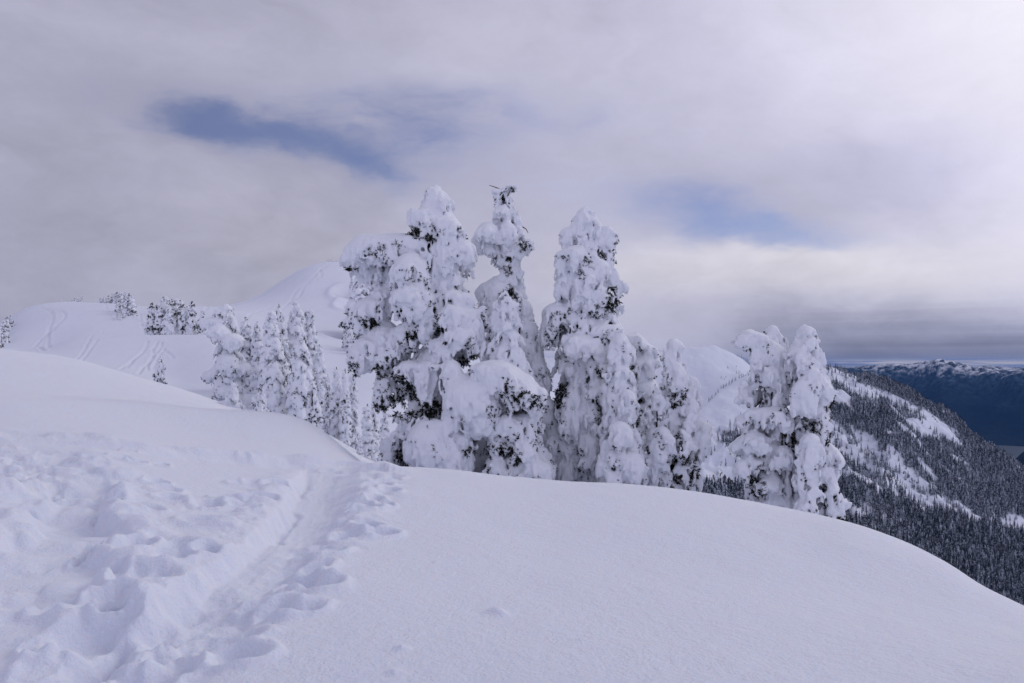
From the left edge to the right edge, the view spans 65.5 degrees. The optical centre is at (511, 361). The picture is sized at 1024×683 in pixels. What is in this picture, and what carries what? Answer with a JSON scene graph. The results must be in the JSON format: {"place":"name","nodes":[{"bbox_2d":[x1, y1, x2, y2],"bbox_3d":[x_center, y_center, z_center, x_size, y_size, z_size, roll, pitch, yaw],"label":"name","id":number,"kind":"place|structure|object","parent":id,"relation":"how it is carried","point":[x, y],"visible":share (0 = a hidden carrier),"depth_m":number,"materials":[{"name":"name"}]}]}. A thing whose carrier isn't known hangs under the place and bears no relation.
{"place":"outdoors","nodes":[
{"label":"outdoors","id":0,"kind":"place"},
{"bbox_2d":[0,262,555,451],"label":"snow hill","id":1,"kind":"structure","parent":0,"point":[100,334],"depth_m":144.67,"materials":[{"name":"white snow"}]},
{"bbox_2d":[0,327,3,347],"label":"distant snowy fir","id":2,"kind":"object","parent":1,"relation":"on","point":[1,343],"visible":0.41,"depth_m":117.04,"materials":[{"name":"grey plant"}]},
{"bbox_2d":[2,325,9,343],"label":"distant snowy fir","id":3,"kind":"object","parent":1,"relation":"on","point":[5,338],"visible":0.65,"depth_m":137.98,"materials":[{"name":"grey plant"}]},
{"bbox_2d":[5,317,10,331],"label":"distant snowy fir","id":4,"kind":"object","parent":1,"relation":"on","point":[8,325],"visible":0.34,"depth_m":148.56,"materials":[{"name":"grey plant"}]},
{"bbox_2d":[9,314,13,326],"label":"distant snowy fir","id":5,"kind":"object","parent":1,"relation":"on","point":[11,322],"visible":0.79,"depth_m":151.64,"materials":[{"name":"grey plant"}]},
{"bbox_2d":[112,293,115,303],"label":"distant snowy fir","id":6,"kind":"object","parent":1,"relation":"on","point":[113,300],"visible":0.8,"depth_m":181.08,"materials":[{"name":"grey plant"}]},
{"bbox_2d":[115,295,121,312],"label":"distant snowy fir","id":7,"kind":"object","parent":1,"relation":"on","point":[118,305],"visible":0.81,"depth_m":159.83,"materials":[{"name":"grey plant"}]},
{"bbox_2d":[118,291,124,303],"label":"distant snowy fir","id":8,"kind":"object","parent":1,"relation":"on","point":[121,295],"visible":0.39,"depth_m":181.58,"materials":[{"name":"grey plant"}]},
{"bbox_2d":[122,295,128,314],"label":"distant snowy fir","id":9,"kind":"object","parent":1,"relation":"on","point":[125,306],"visible":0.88,"depth_m":158.12,"materials":[{"name":"grey plant"}]},
{"bbox_2d":[126,295,137,315],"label":"distant snowy fir","id":10,"kind":"object","parent":1,"relation":"on","point":[132,309],"visible":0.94,"depth_m":158.00,"materials":[{"name":"grey plant"}]},
{"bbox_2d":[144,302,155,334],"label":"distant snowy fir","id":11,"kind":"object","parent":1,"relation":"on","point":[149,323],"visible":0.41,"depth_m":126.25,"materials":[{"name":"grey plant"}]},
{"bbox_2d":[151,302,164,334],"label":"distant snowy fir","id":12,"kind":"object","parent":1,"relation":"on","point":[158,320],"visible":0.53,"depth_m":126.01,"materials":[{"name":"grey plant"}]},
{"bbox_2d":[152,356,166,383],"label":"snow laden fir","id":13,"kind":"object","parent":1,"relation":"on","point":[160,369],"visible":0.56,"depth_m":61.81,"materials":[{"name":"grey plant"}]},
{"bbox_2d":[159,296,168,316],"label":"distant snowy fir","id":14,"kind":"object","parent":1,"relation":"on","point":[163,301],"visible":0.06,"depth_m":128.21,"materials":[{"name":"grey plant"}]},
{"bbox_2d":[159,307,175,334],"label":"distant snowy fir","id":15,"kind":"object","parent":1,"relation":"on","point":[167,326],"visible":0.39,"depth_m":125.43,"materials":[{"name":"grey plant"}]},
{"bbox_2d":[168,299,177,333],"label":"distant snowy fir","id":16,"kind":"object","parent":1,"relation":"on","point":[172,306],"visible":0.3,"depth_m":126.83,"materials":[{"name":"grey plant"}]},
{"bbox_2d":[173,298,180,318],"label":"distant snowy fir","id":17,"kind":"object","parent":1,"relation":"on","point":[177,302],"visible":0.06,"depth_m":128.08,"materials":[{"name":"grey plant"}]},
{"bbox_2d":[177,301,186,334],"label":"distant snowy fir","id":18,"kind":"object","parent":1,"relation":"on","point":[181,320],"visible":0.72,"depth_m":126.59,"materials":[{"name":"grey plant"}]},
{"bbox_2d":[184,301,197,334],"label":"distant snowy fir","id":19,"kind":"object","parent":1,"relation":"on","point":[190,327],"visible":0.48,"depth_m":126.86,"materials":[{"name":"grey plant"}]},
{"bbox_2d":[197,309,206,334],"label":"distant snowy fir","id":20,"kind":"object","parent":1,"relation":"on","point":[199,330],"visible":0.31,"depth_m":125.86,"materials":[{"name":"grey plant"}]},
{"bbox_2d":[198,304,253,406],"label":"snow laden fir","id":21,"kind":"object","parent":1,"relation":"on","point":[221,326],"visible":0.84,"depth_m":64.99,"materials":[{"name":"grey plant"}]},
{"bbox_2d":[239,316,251,392],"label":"snow laden fir","id":22,"kind":"object","parent":1,"relation":"on","point":[245,350],"visible":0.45,"depth_m":73.67,"materials":[{"name":"grey plant"}]},
{"bbox_2d":[247,323,262,393],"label":"snow laden fir","id":23,"kind":"object","parent":1,"relation":"on","point":[256,345],"visible":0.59,"depth_m":73.53,"materials":[{"name":"grey plant"}]},
{"bbox_2d":[257,311,288,413],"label":"snow laden fir","id":24,"kind":"object","parent":1,"relation":"on","point":[272,381],"visible":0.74,"depth_m":63.37,"materials":[{"name":"grey plant"}]},
{"bbox_2d":[275,305,291,362],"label":"snow laden fir","id":25,"kind":"object","parent":1,"relation":"on","point":[280,316],"visible":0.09,"depth_m":68.84,"materials":[{"name":"grey plant"}]},
{"bbox_2d":[279,322,290,380],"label":"snow laden fir","id":26,"kind":"object","parent":1,"relation":"on","point":[283,334],"visible":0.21,"depth_m":66.82,"materials":[{"name":"grey plant"}]},
{"bbox_2d":[285,341,313,419],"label":"snow laden fir","id":27,"kind":"object","parent":1,"relation":"on","point":[300,377],"visible":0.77,"depth_m":62.29,"materials":[{"name":"grey plant"}]},
{"bbox_2d":[287,302,313,379],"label":"snow laden fir","id":28,"kind":"object","parent":1,"relation":"on","point":[295,330],"visible":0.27,"depth_m":69.52,"materials":[{"name":"grey plant"}]},
{"bbox_2d":[302,309,317,373],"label":"snow laden fir","id":29,"kind":"object","parent":1,"relation":"on","point":[310,330],"visible":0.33,"depth_m":73.64,"materials":[{"name":"grey plant"}]},
{"bbox_2d":[313,344,326,396],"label":"snow laden fir","id":30,"kind":"object","parent":1,"relation":"on","point":[320,370],"visible":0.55,"depth_m":71.67,"materials":[{"name":"grey plant"}]},
{"bbox_2d":[341,331,346,348],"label":"distant snowy fir","id":31,"kind":"object","parent":1,"relation":"on","point":[344,339],"visible":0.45,"depth_m":159.38,"materials":[{"name":"grey plant"}]},
{"bbox_2d":[343,328,354,350],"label":"distant snowy fir","id":32,"kind":"object","parent":1,"relation":"on","point":[349,333],"visible":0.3,"depth_m":155.03,"materials":[{"name":"grey plant"}]},
{"bbox_2d":[349,278,352,293],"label":"distant snowy fir","id":33,"kind":"object","parent":1,"relation":"on","point":[351,287],"visible":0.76,"depth_m":283.29,"materials":[{"name":"grey plant"}]},
{"bbox_2d":[348,335,354,350],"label":"distant snowy fir","id":34,"kind":"object","parent":1,"relation":"on","point":[352,338],"visible":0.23,"depth_m":149.64,"materials":[{"name":"grey plant"}]},
{"bbox_2d":[338,279,365,337],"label":"distant snowy fir","id":35,"kind":"object","parent":1,"relation":"on","point":[355,295],"visible":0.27,"depth_m":205.58,"materials":[{"name":"grey plant"}]},
{"bbox_2d":[362,281,371,295],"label":"distant snowy fir","id":36,"kind":"object","parent":1,"relation":"on","point":[367,291],"visible":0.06,"depth_m":207.05,"materials":[{"name":"grey plant"}]},
{"bbox_2d":[370,280,374,294],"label":"distant snowy fir","id":37,"kind":"object","parent":1,"relation":"on","point":[372,291],"visible":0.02,"depth_m":207.95,"materials":[{"name":"grey plant"}]},
{"bbox_2d":[0,349,1023,682],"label":"snow field","id":38,"kind":"structure","parent":0,"point":[152,531],"depth_m":7.19,"materials":[{"name":"white snow"}]},
{"bbox_2d":[217,380,244,409],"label":"snow laden fir","id":39,"kind":"object","parent":38,"relation":"on","point":[232,399],"visible":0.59,"depth_m":45.69,"materials":[{"name":"grey plant"}]},
{"bbox_2d":[250,390,269,411],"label":"snow laden fir","id":40,"kind":"object","parent":38,"relation":"on","point":[258,400],"visible":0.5,"depth_m":45.86,"materials":[{"name":"grey plant"}]},
{"bbox_2d":[306,380,321,427],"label":"snow laden fir","id":41,"kind":"object","parent":38,"relation":"on","point":[313,412],"visible":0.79,"depth_m":49.86,"materials":[{"name":"grey plant"}]},
{"bbox_2d":[318,382,324,429],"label":"snow laden fir","id":42,"kind":"object","parent":38,"relation":"on","point":[321,393],"visible":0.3,"depth_m":57.84,"materials":[{"name":"grey plant"}]},
{"bbox_2d":[321,374,331,433],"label":"snow laden fir","id":43,"kind":"object","parent":38,"relation":"on","point":[327,401],"visible":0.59,"depth_m":53.85,"materials":[{"name":"grey plant"}]},
{"bbox_2d":[327,367,341,439],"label":"snow laden fir","id":44,"kind":"object","parent":38,"relation":"on","point":[334,412],"visible":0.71,"depth_m":52.72,"materials":[{"name":"grey plant"}]},
{"bbox_2d":[338,370,352,445],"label":"snow laden fir","id":45,"kind":"object","parent":38,"relation":"on","point":[344,425],"visible":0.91,"depth_m":51.81,"materials":[{"name":"grey plant"}]},
{"bbox_2d":[349,374,359,449],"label":"snow laden fir","id":46,"kind":"object","parent":38,"relation":"on","point":[355,431],"visible":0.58,"depth_m":52.82,"materials":[{"name":"grey plant"}]},
{"bbox_2d":[356,435,363,456],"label":"snow laden fir","id":47,"kind":"object","parent":38,"relation":"on","point":[360,451],"visible":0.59,"depth_m":42.91,"materials":[{"name":"grey plant"}]},
{"bbox_2d":[356,404,377,461],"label":"snow laden fir","id":48,"kind":"object","parent":38,"relation":"on","point":[368,442],"visible":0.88,"depth_m":45.76,"materials":[{"name":"grey plant"}]},
{"bbox_2d":[370,393,379,456],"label":"snow laden fir","id":49,"kind":"object","parent":38,"relation":"on","point":[374,421],"visible":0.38,"depth_m":46.85,"materials":[{"name":"grey plant"}]},
{"bbox_2d":[377,411,390,460],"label":"snow laden fir","id":50,"kind":"object","parent":38,"relation":"on","point":[385,432],"visible":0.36,"depth_m":43.84,"materials":[{"name":"grey plant"}]},
{"bbox_2d":[339,185,503,472],"bbox_3d":[-2.740,-0.474,24.436,5.112,10.217,4.621,0,0,0],"label":"snow laden fir","id":51,"kind":"object","parent":38,"relation":"on","point":[451,414],"visible":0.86,"depth_m":23.85,"materials":[{"name":"grey plant"}]},
{"bbox_2d":[465,290,557,479],"bbox_3d":[0.154,1.380,23.517,2.608,7.112,3.033,0,0,27],"label":"snow laden fir","id":52,"kind":"object","parent":38,"relation":"on","point":[514,446],"visible":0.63,"depth_m":22.74,"materials":[{"name":"grey plant"}]},
{"bbox_2d":[471,185,580,481],"bbox_3d":[0.483,-0.133,26.450,3.638,11.494,3.108,0,0,0],"label":"snow laden fir","id":53,"kind":"object","parent":38,"relation":"on","point":[505,242],"visible":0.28,"depth_m":25.80,"materials":[{"name":"grey plant"}]},
{"bbox_2d":[538,206,628,481],"bbox_3d":[2.531,0.370,25.863,3.287,10.898,2.796,0,0,-36],"label":"snow laden fir","id":54,"kind":"object","parent":38,"relation":"on","point":[581,325],"visible":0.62,"depth_m":25.02,"materials":[{"name":"grey plant"}]},
{"bbox_2d":[595,333,649,485],"bbox_3d":[3.370,2.307,23.977,1.850,6.410,2.384,0,0,0],"label":"snow laden fir","id":55,"kind":"object","parent":38,"relation":"on","point":[621,457],"visible":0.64,"depth_m":23.61,"materials":[{"name":"grey plant"}]},
{"bbox_2d":[626,332,662,453],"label":"snow laden fir","id":56,"kind":"object","parent":38,"relation":"on","point":[645,365],"visible":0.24,"depth_m":28.26,"materials":[{"name":"grey plant"}]},
{"bbox_2d":[642,389,672,487],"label":"snow laden sapling","id":57,"kind":"object","parent":38,"relation":"on","point":[661,404],"visible":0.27,"depth_m":24.47,"materials":[{"name":"white snow"}]},
{"bbox_2d":[645,338,712,491],"bbox_3d":[5.082,2.680,24.726,2.268,6.880,2.324,0,0,0],"label":"snow laden fir","id":58,"kind":"object","parent":38,"relation":"on","point":[680,441],"visible":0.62,"depth_m":24.37,"materials":[{"name":"grey plant"}]},
{"bbox_2d":[728,325,799,508],"bbox_3d":[7.667,2.984,23.762,2.729,8.215,2.068,0,0,-43],"label":"snow laden fir","id":59,"kind":"object","parent":38,"relation":"on","point":[763,446],"visible":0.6,"depth_m":23.25,"materials":[{"name":"grey plant"}]},
{"bbox_2d":[782,324,851,521],"bbox_3d":[8.812,3.240,22.837,2.025,8.677,2.036,0,0,0],"label":"snow laden fir","id":60,"kind":"object","parent":38,"relation":"on","point":[818,454],"visible":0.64,"depth_m":22.48,"materials":[{"name":"grey plant"}]},
{"bbox_2d":[0,0,1023,366],"label":"sky","id":61,"kind":"structure","parent":0,"point":[850,171],"materials":[{"name":"grey"}]},
{"bbox_2d":[544,345,1023,571],"bbox_3d":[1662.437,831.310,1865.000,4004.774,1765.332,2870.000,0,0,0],"label":"mountain ridge","id":62,"kind":"structure","parent":0,"point":[709,370],"depth_m":1348.86,"materials":[{"name":"white snow"}]},
{"bbox_2d":[833,359,1023,446],"bbox_3d":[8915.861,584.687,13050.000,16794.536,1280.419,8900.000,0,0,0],"label":"mountain range","id":63,"kind":"structure","parent":0,"point":[986,402],"depth_m":11861.85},
{"bbox_2d":[840,366,1023,367],"bbox_3d":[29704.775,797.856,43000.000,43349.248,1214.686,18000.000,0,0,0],"label":"distant snow range","id":64,"kind":"structure","parent":0,"point":[997,366],"depth_m":42240.08,"materials":[{"name":"white snow"}]},
{"bbox_2d":[995,445,1023,458],"bbox_3d":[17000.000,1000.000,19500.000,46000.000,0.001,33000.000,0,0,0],"label":"lake","id":65,"kind":"structure","parent":0,"point":[1015,451],"depth_m":9097.20,"materials":[{"name":"blue liquid"}]},
{"bbox_2d":[1015,452,1023,465],"bbox_3d":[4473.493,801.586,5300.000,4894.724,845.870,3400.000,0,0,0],"label":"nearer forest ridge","id":66,"kind":"structure","parent":0,"point":[1020,457],"depth_m":5120.54,"materials":[{"name":"blue"}]}
]}

